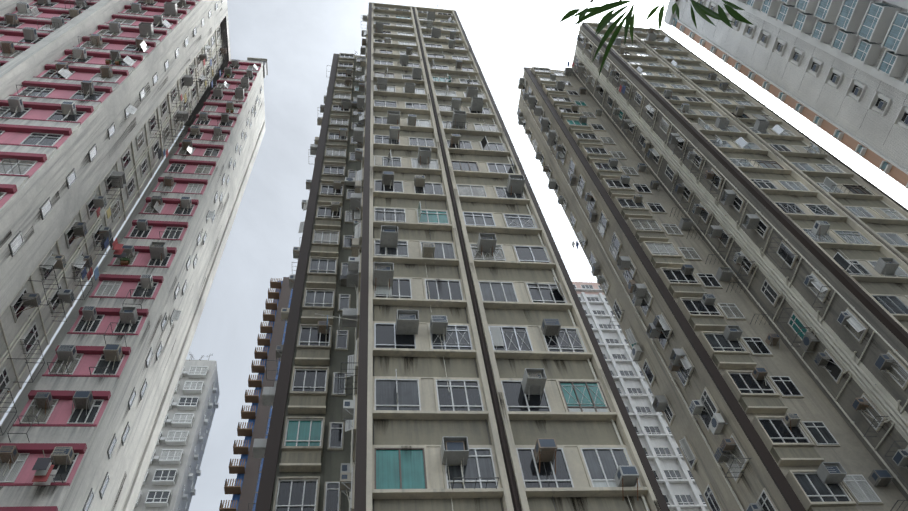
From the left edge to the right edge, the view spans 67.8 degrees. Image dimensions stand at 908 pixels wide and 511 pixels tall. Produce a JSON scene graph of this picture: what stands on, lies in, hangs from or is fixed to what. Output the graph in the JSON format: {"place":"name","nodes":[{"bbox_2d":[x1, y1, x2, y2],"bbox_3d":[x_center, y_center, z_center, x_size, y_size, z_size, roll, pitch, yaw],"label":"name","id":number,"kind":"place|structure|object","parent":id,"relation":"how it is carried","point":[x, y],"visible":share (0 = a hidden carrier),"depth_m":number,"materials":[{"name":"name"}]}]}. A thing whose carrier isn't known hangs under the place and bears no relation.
{"place":"outdoors","nodes":[
{"label":"outdoors","id":0,"kind":"place"},
{"bbox_2d":[0,0,907,510],"label":"sky","id":1,"kind":"structure","parent":0,"point":[298,39],"materials":[{"name":"white"}]},
{"bbox_2d":[248,2,669,510],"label":"block","id":2,"kind":"structure","parent":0,"point":[439,349],"depth_m":26.45,"materials":[{"name":"concrete"}]},
{"bbox_3d":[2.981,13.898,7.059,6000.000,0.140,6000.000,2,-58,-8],"label":"ground and road","id":3,"kind":"structure","parent":0,"visible":0},
{"bbox_2d":[0,0,267,510],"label":"pink tower","id":4,"kind":"structure","parent":3,"relation":"on","point":[103,103],"depth_m":35.72,"materials":[{"name":"clear concrete"}]},
{"bbox_2d":[133,352,219,510],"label":"apartment building","id":5,"kind":"structure","parent":3,"relation":"on","point":[173,472],"depth_m":85.26,"materials":[{"name":"concrete"},{"name":"glass"}]},
{"bbox_2d":[219,277,292,510],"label":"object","id":6,"kind":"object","parent":3,"relation":"on","point":[247,470],"visible":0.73,"depth_m":91.33,"materials":[{"name":"glass"},{"name":"concrete"},{"name":"metal"}]},
{"bbox_2d":[572,282,708,510],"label":"white tower","id":7,"kind":"structure","parent":3,"relation":"on","point":[679,488],"depth_m":73.90,"materials":[{"name":"white concrete"}]},
{"bbox_2d":[559,0,752,77],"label":"street tree","id":8,"kind":"object","parent":3,"relation":"on","point":[702,11],"visible":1,"depth_m":1.55,"materials":[{"name":"green plant"}]},
{"bbox_2d":[517,20,907,510],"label":"block","id":9,"kind":"structure","parent":3,"relation":"on","point":[746,253],"depth_m":36.94,"materials":[{"name":"concrete"}]},
{"bbox_2d":[664,0,907,188],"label":"white tower","id":10,"kind":"structure","parent":3,"relation":"on","point":[837,70],"depth_m":53.51,"materials":[{"name":"concrete"}]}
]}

